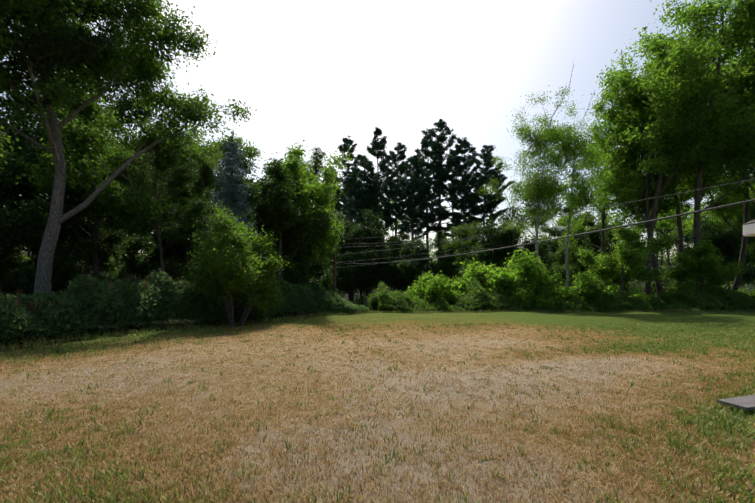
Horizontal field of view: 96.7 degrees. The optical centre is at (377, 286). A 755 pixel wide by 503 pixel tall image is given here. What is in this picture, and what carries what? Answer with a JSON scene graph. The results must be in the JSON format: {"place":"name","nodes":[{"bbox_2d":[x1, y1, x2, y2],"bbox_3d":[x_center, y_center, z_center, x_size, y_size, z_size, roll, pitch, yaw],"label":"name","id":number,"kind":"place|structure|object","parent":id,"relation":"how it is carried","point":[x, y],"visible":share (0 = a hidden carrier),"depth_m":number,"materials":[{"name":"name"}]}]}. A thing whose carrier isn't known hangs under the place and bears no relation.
{"place":"outdoors","nodes":[
{"label":"outdoors","id":0,"kind":"place"},
{"bbox_2d":[0,265,754,502],"bbox_3d":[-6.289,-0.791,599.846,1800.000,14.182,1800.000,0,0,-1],"label":"ground","id":1,"kind":"structure","parent":0,"point":[594,320],"depth_m":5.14,"materials":[{"name":"brown plant"}]},
{"bbox_2d":[0,246,32,271],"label":"tree","id":2,"kind":"object","parent":1,"relation":"on","point":[10,254],"visible":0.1,"depth_m":29.46,"materials":[{"name":"green plant"}]},
{"bbox_2d":[0,99,50,208],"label":"tree","id":3,"kind":"object","parent":1,"relation":"on","point":[16,167],"visible":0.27,"depth_m":19.53,"materials":[{"name":"green plant"}]},
{"bbox_2d":[0,271,64,295],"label":"tree","id":4,"kind":"object","parent":1,"relation":"on","point":[5,287],"visible":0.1,"depth_m":22.04,"materials":[{"name":"green plant"}]},
{"bbox_2d":[1,241,84,272],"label":"tree","id":5,"kind":"object","parent":1,"relation":"on","point":[31,254],"depth_m":37.89,"materials":[{"name":"green plant"}]},
{"bbox_2d":[0,166,100,295],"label":"tree","id":6,"kind":"object","parent":1,"relation":"on","point":[15,227],"visible":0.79,"depth_m":17.14,"materials":[{"name":"green plant"}]},
{"bbox_2d":[0,108,108,246],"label":"tree","id":7,"kind":"object","parent":1,"relation":"on","point":[34,135],"visible":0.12,"depth_m":23.13,"materials":[{"name":"green plant"}]},
{"bbox_2d":[16,211,126,294],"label":"tree","id":8,"kind":"object","parent":1,"relation":"on","point":[82,238],"visible":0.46,"depth_m":21.53,"materials":[{"name":"green plant"}]},
{"bbox_2d":[0,0,161,136],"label":"tree","id":9,"kind":"object","parent":1,"relation":"on","point":[56,57],"visible":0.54,"depth_m":11.95,"materials":[{"name":"green plant"}]},
{"bbox_2d":[22,106,165,277],"bbox_3d":[-17.950,-4.828,21.503,9.966,14.236,6.859,0,0,28],"label":"tree","id":10,"kind":"object","parent":1,"relation":"on","point":[77,194],"visible":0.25,"depth_m":20.20,"materials":[{"name":"green plant"}]},
{"bbox_2d":[0,16,190,275],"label":"tree","id":11,"kind":"object","parent":1,"relation":"on","point":[124,105],"visible":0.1,"depth_m":30.14,"materials":[{"name":"green plant"}]},
{"bbox_2d":[80,212,129,278],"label":"tree","id":12,"kind":"object","parent":1,"relation":"on","point":[115,251],"visible":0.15,"depth_m":45.22,"materials":[{"name":"green plant"}]},
{"bbox_2d":[89,271,139,283],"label":"tree","id":13,"kind":"object","parent":1,"relation":"on","point":[121,276],"depth_m":19.79,"materials":[{"name":"green plant"}]},
{"bbox_2d":[0,0,256,293],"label":"tree","id":14,"kind":"object","parent":1,"relation":"on","point":[140,59],"visible":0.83,"depth_m":14.76,"materials":[{"name":"green plant"}]},
{"bbox_2d":[101,208,161,281],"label":"tree","id":15,"kind":"object","parent":1,"relation":"on","point":[137,232],"visible":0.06,"depth_m":42.17,"materials":[{"name":"green plant"}]},
{"bbox_2d":[116,210,198,309],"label":"tree","id":16,"kind":"object","parent":1,"relation":"on","point":[135,262],"visible":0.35,"depth_m":32.93,"materials":[{"name":"green plant"}]},
{"bbox_2d":[108,118,216,271],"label":"tree","id":17,"kind":"object","parent":1,"relation":"on","point":[177,221],"visible":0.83,"depth_m":17.21,"materials":[{"name":"green plant"}]},
{"bbox_2d":[15,254,318,313],"bbox_3d":[-38.405,1.196,33.719,64.476,10.556,6.802,0,0,-3],"label":"understorey shrub","id":18,"kind":"object","parent":1,"relation":"on","point":[116,270],"depth_m":32.88,"materials":[{"name":"green plant"}]},
{"bbox_2d":[135,257,203,306],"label":"tree","id":19,"kind":"object","parent":1,"relation":"on","point":[173,270],"visible":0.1,"depth_m":21.43,"materials":[{"name":"green plant"}]},
{"bbox_2d":[152,168,215,270],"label":"tree","id":20,"kind":"object","parent":1,"relation":"on","point":[183,246],"visible":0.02,"depth_m":34.00,"materials":[{"name":"green plant"}]},
{"bbox_2d":[0,267,369,344],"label":"hedge","id":21,"kind":"object","parent":1,"relation":"on","point":[90,300],"visible":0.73,"depth_m":12.61,"materials":[{"name":"green plant"}]},
{"bbox_2d":[103,116,272,266],"bbox_3d":[-15.166,-5.194,27.466,8.642,17.936,12.556,0,0,37],"label":"tree","id":22,"kind":"object","parent":1,"relation":"on","point":[211,182],"visible":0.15,"depth_m":26.31,"materials":[{"name":"green plant"}]},
{"bbox_2d":[160,137,254,250],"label":"tree","id":23,"kind":"object","parent":1,"relation":"on","point":[208,163],"visible":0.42,"depth_m":24.79,"materials":[{"name":"green plant"}]},
{"bbox_2d":[189,130,265,320],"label":"blue spruce","id":24,"kind":"object","parent":1,"relation":"on","point":[227,196],"visible":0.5,"depth_m":17.92,"materials":[{"name":"green plant"}]},
{"bbox_2d":[177,193,293,326],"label":"tree","id":25,"kind":"object","parent":1,"relation":"on","point":[228,263],"visible":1,"depth_m":14.08,"materials":[{"name":"green plant"}]},
{"bbox_2d":[202,145,273,258],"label":"tree","id":26,"kind":"object","parent":1,"relation":"on","point":[245,165],"visible":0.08,"depth_m":28.00,"materials":[{"name":"green plant"}]},
{"bbox_2d":[220,152,337,313],"bbox_3d":[-6.498,-2.825,22.159,8.161,10.215,7.606,0,0,-41],"label":"tree","id":27,"kind":"object","parent":1,"relation":"on","point":[272,208],"visible":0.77,"depth_m":20.97,"materials":[{"name":"green plant"}]},
{"bbox_2d":[266,202,326,275],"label":"tree","id":28,"kind":"object","parent":1,"relation":"on","point":[291,263],"visible":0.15,"depth_m":23.25,"materials":[{"name":"green plant"}]},
{"bbox_2d":[257,144,346,311],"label":"tree","id":29,"kind":"object","parent":1,"relation":"on","point":[316,155],"visible":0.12,"depth_m":30.99,"materials":[{"name":"green plant"}]},
{"bbox_2d":[272,140,356,311],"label":"tree","id":30,"kind":"object","parent":1,"relation":"on","point":[313,194],"visible":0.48,"depth_m":23.59,"materials":[{"name":"green plant"}]},
{"bbox_2d":[302,256,365,312],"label":"tree","id":31,"kind":"object","parent":1,"relation":"on","point":[324,278],"visible":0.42,"depth_m":36.38,"materials":[{"name":"green plant"}]},
{"bbox_2d":[323,169,351,233],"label":"tree","id":32,"kind":"object","parent":1,"relation":"on","point":[337,207],"visible":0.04,"depth_m":67.52,"materials":[{"name":"green plant"}]},
{"bbox_2d":[341,183,354,221],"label":"tree","id":33,"kind":"object","parent":1,"relation":"on","point":[345,190],"visible":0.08,"depth_m":116.38,"materials":[{"name":"green plant"}]},
{"bbox_2d":[337,221,363,304],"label":"tree","id":34,"kind":"object","parent":1,"relation":"on","point":[344,233],"visible":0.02,"depth_m":54.94,"materials":[{"name":"green plant"}]},
{"bbox_2d":[326,224,378,301],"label":"tree","id":35,"kind":"object","parent":1,"relation":"on","point":[352,274],"visible":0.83,"depth_m":40.64,"materials":[{"name":"green plant"}]},
{"bbox_2d":[329,135,379,301],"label":"pine","id":36,"kind":"object","parent":1,"relation":"on","point":[351,182],"visible":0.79,"depth_m":59.87,"materials":[{"name":"green plant"}]},
{"bbox_2d":[341,155,382,290],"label":"pine","id":37,"kind":"object","parent":1,"relation":"on","point":[368,184],"visible":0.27,"depth_m":69.55,"materials":[{"name":"green plant"}]},
{"bbox_2d":[332,207,402,300],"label":"tree","id":38,"kind":"object","parent":1,"relation":"on","point":[380,242],"visible":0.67,"depth_m":42.63,"materials":[{"name":"green plant"}]},
{"bbox_2d":[360,267,385,308],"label":"tree","id":39,"kind":"object","parent":1,"relation":"on","point":[365,289],"visible":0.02,"depth_m":51.30,"materials":[{"name":"green plant"}]},
{"bbox_2d":[348,177,397,230],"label":"tree","id":40,"kind":"object","parent":1,"relation":"on","point":[393,228],"visible":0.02,"depth_m":87.24,"materials":[{"name":"green plant"}]},
{"bbox_2d":[359,127,405,292],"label":"pine","id":41,"kind":"object","parent":1,"relation":"on","point":[374,151],"visible":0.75,"depth_m":64.48,"materials":[{"name":"green plant"}]},
{"bbox_2d":[20,233,754,265],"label":"forest treeline","id":42,"kind":"object","parent":1,"relation":"on","point":[673,262],"visible":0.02,"depth_m":168.46,"materials":[{"name":"green plant"}]},
{"bbox_2d":[382,235,401,291],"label":"tree","id":43,"kind":"object","parent":1,"relation":"on","point":[397,255],"visible":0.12,"depth_m":56.52,"materials":[{"name":"green plant"}]},
{"bbox_2d":[366,289,418,311],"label":"bush","id":44,"kind":"object","parent":1,"relation":"on","point":[373,302],"visible":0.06,"depth_m":25.52,"materials":[{"name":"green plant"}]},
{"bbox_2d":[375,142,410,235],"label":"pine","id":45,"kind":"object","parent":1,"relation":"on","point":[400,153],"visible":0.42,"depth_m":72.20,"materials":[{"name":"green plant"}]},
{"bbox_2d":[382,200,407,235],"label":"tree","id":46,"kind":"object","parent":1,"relation":"on","point":[399,221],"visible":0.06,"depth_m":129.49,"materials":[{"name":"green plant"}]},
{"bbox_2d":[383,238,431,294],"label":"tree","id":47,"kind":"object","parent":1,"relation":"on","point":[406,277],"visible":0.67,"depth_m":45.27,"materials":[{"name":"green plant"}]},
{"bbox_2d":[383,231,438,286],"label":"tree","id":48,"kind":"object","parent":1,"relation":"on","point":[396,246],"visible":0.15,"depth_m":52.46,"materials":[{"name":"green plant"}]},
{"bbox_2d":[387,155,444,240],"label":"pine","id":49,"kind":"object","parent":1,"relation":"on","point":[411,203],"visible":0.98,"depth_m":57.51,"materials":[{"name":"green plant"}]},
{"bbox_2d":[401,128,451,267],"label":"pine","id":50,"kind":"object","parent":1,"relation":"on","point":[425,139],"visible":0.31,"depth_m":67.62,"materials":[{"name":"green plant"}]},
{"bbox_2d":[400,270,474,306],"bbox_3d":[4.806,1.142,27.270,5.582,4.740,5.867,0,0,40],"label":"bush","id":51,"kind":"object","parent":1,"relation":"on","point":[427,289],"visible":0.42,"depth_m":25.92,"materials":[{"name":"green plant"}]},
{"bbox_2d":[406,119,472,250],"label":"pine","id":52,"kind":"object","parent":1,"relation":"on","point":[437,144],"visible":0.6,"depth_m":63.28,"materials":[{"name":"green plant"}]},
{"bbox_2d":[422,250,457,285],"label":"tree","id":53,"kind":"object","parent":1,"relation":"on","point":[435,269],"visible":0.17,"depth_m":51.55,"materials":[{"name":"green plant"}]},
{"bbox_2d":[432,230,447,247],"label":"tree","id":54,"kind":"object","parent":1,"relation":"on","point":[443,236],"visible":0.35,"depth_m":113.39,"materials":[{"name":"green plant"}]},
{"bbox_2d":[428,148,470,240],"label":"pine","id":55,"kind":"object","parent":1,"relation":"on","point":[446,197],"visible":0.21,"depth_m":70.88,"materials":[{"name":"green plant"}]},
{"bbox_2d":[434,221,486,283],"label":"tree","id":56,"kind":"object","parent":1,"relation":"on","point":[452,263],"visible":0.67,"depth_m":44.19,"materials":[{"name":"green plant"}]},
{"bbox_2d":[434,137,495,241],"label":"pine","id":57,"kind":"object","parent":1,"relation":"on","point":[464,191],"visible":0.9,"depth_m":59.41,"materials":[{"name":"green plant"}]},
{"bbox_2d":[459,144,514,238],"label":"pine","id":58,"kind":"object","parent":1,"relation":"on","point":[487,157],"visible":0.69,"depth_m":64.15,"materials":[{"name":"green plant"}]},
{"bbox_2d":[453,204,567,280],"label":"tree","id":59,"kind":"object","parent":1,"relation":"on","point":[496,256],"visible":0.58,"depth_m":34.73,"materials":[{"name":"green plant"}]},
{"bbox_2d":[455,248,569,311],"bbox_3d":[11.006,0.414,26.961,8.102,6.546,7.709,0,0,-8],"label":"bush","id":60,"kind":"object","parent":1,"relation":"on","point":[527,276],"visible":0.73,"depth_m":25.30,"materials":[{"name":"green plant"}]},
{"bbox_2d":[333,179,754,292],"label":"utility poles","id":61,"kind":"object","parent":1,"relation":"on","point":[335,262],"visible":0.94,"depth_m":16.99,"materials":[{"name":"brown wood"}]},
{"bbox_2d":[476,68,615,264],"bbox_3d":[13.361,-6.729,27.740,7.763,21.374,8.143,0,0,-9],"label":"tree","id":62,"kind":"object","parent":1,"relation":"on","point":[536,198],"visible":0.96,"depth_m":26.90,"materials":[{"name":"green plant"}]},
{"bbox_2d":[522,252,574,288],"bbox_3d":[18.660,1.229,36.385,8.304,11.153,8.910,0,0,-6],"label":"bush","id":63,"kind":"object","parent":1,"relation":"on","point":[555,260],"visible":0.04,"depth_m":36.01,"materials":[{"name":"green plant"}]},
{"bbox_2d":[374,277,754,312],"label":"border shrub","id":64,"kind":"object","parent":1,"relation":"on","point":[727,299],"visible":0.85,"depth_m":24.58,"materials":[{"name":"green plant"}]},
{"bbox_2d":[546,240,583,289],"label":"tree","id":65,"kind":"object","parent":1,"relation":"on","point":[572,264],"visible":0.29,"depth_m":38.09,"materials":[{"name":"green plant"}]},
{"bbox_2d":[539,218,592,255],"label":"tree","id":66,"kind":"object","parent":1,"relation":"on","point":[551,232],"visible":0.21,"depth_m":54.89,"materials":[{"name":"green plant"}]},
{"bbox_2d":[516,90,617,287],"bbox_3d":[15.868,-6.287,28.253,7.899,20.733,7.530,0,0,26],"label":"tree","id":67,"kind":"object","parent":1,"relation":"on","point":[584,200],"visible":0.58,"depth_m":27.72,"materials":[{"name":"green plant"}]},
{"bbox_2d":[556,203,580,229],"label":"tree","id":68,"kind":"object","parent":1,"relation":"on","point":[565,228],"visible":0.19,"depth_m":145.00,"materials":[{"name":"green plant"}]},
{"bbox_2d":[549,278,615,304],"bbox_3d":[15.372,1.364,26.979,5.520,3.979,6.010,0,0,-12],"label":"bush","id":69,"kind":"object","parent":1,"relation":"on","point":[586,292],"visible":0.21,"depth_m":25.43,"materials":[{"name":"green plant"}]},
{"bbox_2d":[565,210,618,254],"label":"tree","id":70,"kind":"object","parent":1,"relation":"on","point":[590,223],"visible":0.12,"depth_m":52.08,"materials":[{"name":"green plant"}]},
{"bbox_2d":[553,218,646,292],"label":"tree","id":71,"kind":"object","parent":1,"relation":"on","point":[593,240],"visible":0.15,"depth_m":39.58,"materials":[{"name":"green plant"}]},
{"bbox_2d":[459,258,754,311],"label":"understorey shrub","id":72,"kind":"object","parent":1,"relation":"on","point":[666,281],"visible":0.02,"depth_m":34.91,"materials":[{"name":"green plant"}]},
{"bbox_2d":[571,251,651,291],"bbox_3d":[20.688,0.622,30.604,6.233,8.372,6.688,0,0,22],"label":"bush","id":73,"kind":"object","parent":1,"relation":"on","point":[611,282],"visible":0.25,"depth_m":29.46,"materials":[{"name":"green plant"}]},
{"bbox_2d":[544,92,682,253],"bbox_3d":[22.788,-6.261,33.619,11.557,24.298,11.659,0,0,-27],"label":"tree","id":74,"kind":"object","parent":1,"relation":"on","point":[612,182],"visible":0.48,"depth_m":32.22,"materials":[{"name":"green plant"}]},
{"bbox_2d":[572,219,679,301],"bbox_3d":[19.046,-1.053,26.133,6.692,8.376,6.237,0,0,42],"label":"bush","id":75,"kind":"object","parent":1,"relation":"on","point":[632,252],"visible":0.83,"depth_m":25.53,"materials":[{"name":"green plant"}]},
{"bbox_2d":[635,193,664,264],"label":"tree","id":76,"kind":"object","parent":1,"relation":"on","point":[655,235],"depth_m":105.22,"materials":[{"name":"green plant"}]},
{"bbox_2d":[577,4,738,294],"bbox_3d":[25.048,-9.088,30.044,10.132,27.569,14.703,0,0,6],"label":"tree","id":77,"kind":"object","parent":1,"relation":"on","point":[666,64],"visible":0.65,"depth_m":27.63,"materials":[{"name":"green plant"}]},
{"bbox_2d":[645,221,672,265],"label":"tree","id":78,"kind":"object","parent":1,"relation":"on","point":[660,236],"visible":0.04,"depth_m":121.86,"materials":[{"name":"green plant"}]},
{"bbox_2d":[591,57,743,288],"bbox_3d":[30.730,-8.798,34.435,15.754,29.539,10.856,0,0,-9],"label":"tree","id":79,"kind":"object","parent":1,"relation":"on","point":[682,187],"visible":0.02,"depth_m":33.37,"materials":[{"name":"green plant"}]},
{"bbox_2d":[654,290,684,305],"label":"bush","id":80,"kind":"object","parent":1,"relation":"on","point":[666,298],"visible":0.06,"depth_m":25.96,"materials":[{"name":"green plant"}]},
{"bbox_2d":[591,20,754,296],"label":"tree","id":81,"kind":"object","parent":1,"relation":"on","point":[628,194],"visible":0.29,"depth_m":28.75,"materials":[{"name":"green plant"}]},
{"bbox_2d":[595,0,754,288],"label":"tree","id":82,"kind":"object","parent":1,"relation":"on","point":[743,12],"visible":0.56,"depth_m":28.14,"materials":[{"name":"green plant"}]},
{"bbox_2d":[654,193,705,280],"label":"tree","id":83,"kind":"object","parent":1,"relation":"on","point":[670,230],"visible":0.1,"depth_m":66.59,"materials":[{"name":"green plant"}]},
{"bbox_2d":[669,201,691,264],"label":"tree","id":84,"kind":"object","parent":1,"relation":"on","point":[686,217],"visible":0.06,"depth_m":132.63,"materials":[{"name":"green plant"}]},
{"bbox_2d":[674,213,714,247],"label":"tree","id":85,"kind":"object","parent":1,"relation":"on","point":[685,239],"visible":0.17,"depth_m":94.53,"materials":[{"name":"green plant"}]},
{"bbox_2d":[665,278,725,296],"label":"bush","id":86,"kind":"object","parent":1,"relation":"on","point":[683,283],"visible":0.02,"depth_m":32.92,"materials":[{"name":"green plant"}]},
{"bbox_2d":[659,236,748,294],"bbox_3d":[26.796,-0.122,27.890,6.024,7.540,5.614,0,0,3],"label":"bush","id":87,"kind":"object","parent":1,"relation":"on","point":[694,262],"visible":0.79,"depth_m":27.02,"materials":[{"name":"green plant"}]},
{"bbox_2d":[655,172,754,236],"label":"tree","id":88,"kind":"object","parent":1,"relation":"on","point":[665,224],"visible":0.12,"depth_m":48.69,"materials":[{"name":"green plant"}]},
{"bbox_2d":[675,48,754,290],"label":"tree","id":89,"kind":"object","parent":1,"relation":"on","point":[737,281],"visible":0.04,"depth_m":33.17,"materials":[{"name":"green plant"}]},
{"bbox_2d":[677,213,754,287],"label":"tree","id":90,"kind":"object","parent":1,"relation":"on","point":[727,243],"visible":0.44,"depth_m":43.58,"materials":[{"name":"green plant"}]},
{"bbox_2d":[682,35,754,204],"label":"tree","id":91,"kind":"object","parent":1,"relation":"on","point":[738,190],"visible":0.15,"depth_m":32.07,"materials":[{"name":"green plant"}]},
{"bbox_2d":[692,183,754,288],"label":"tree","id":92,"kind":"object","parent":1,"relation":"on","point":[739,219],"visible":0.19,"depth_m":46.60,"materials":[{"name":"green plant"}]},
{"bbox_2d":[703,173,754,254],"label":"tree","id":93,"kind":"object","parent":1,"relation":"on","point":[753,216],"depth_m":48.56,"materials":[{"name":"green plant"}]},
{"bbox_2d":[707,31,754,192],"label":"tree","id":94,"kind":"object","parent":1,"relation":"on","point":[752,89],"visible":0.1,"depth_m":28.58,"materials":[{"name":"green plant"}]},
{"bbox_2d":[717,394,754,410],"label":"stone slab","id":95,"kind":"structure","parent":1,"relation":"on","point":[747,402],"depth_m":4.80,"materials":[{"name":"grey stone"}]},
{"bbox_2d":[733,287,754,299],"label":"bush","id":96,"kind":"object","parent":1,"relation":"on","point":[752,294],"visible":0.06,"depth_m":27.77,"materials":[{"name":"green plant"}]},
{"bbox_2d":[738,242,754,258],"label":"tree","id":97,"kind":"object","parent":1,"relation":"on","point":[752,252],"visible":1,"depth_m":29.54,"materials":[{"name":"green plant"}]},
{"bbox_2d":[743,220,754,235],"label":"roof","id":98,"kind":"structure","parent":1,"relation":"on","point":[749,228],"depth_m":6.50,"materials":[{"name":"white paint"}]},
{"bbox_2d":[0,0,754,263],"label":"sky","id":99,"kind":"structure","parent":0,"point":[321,73],"materials":[{"name":"white"}]}
]}

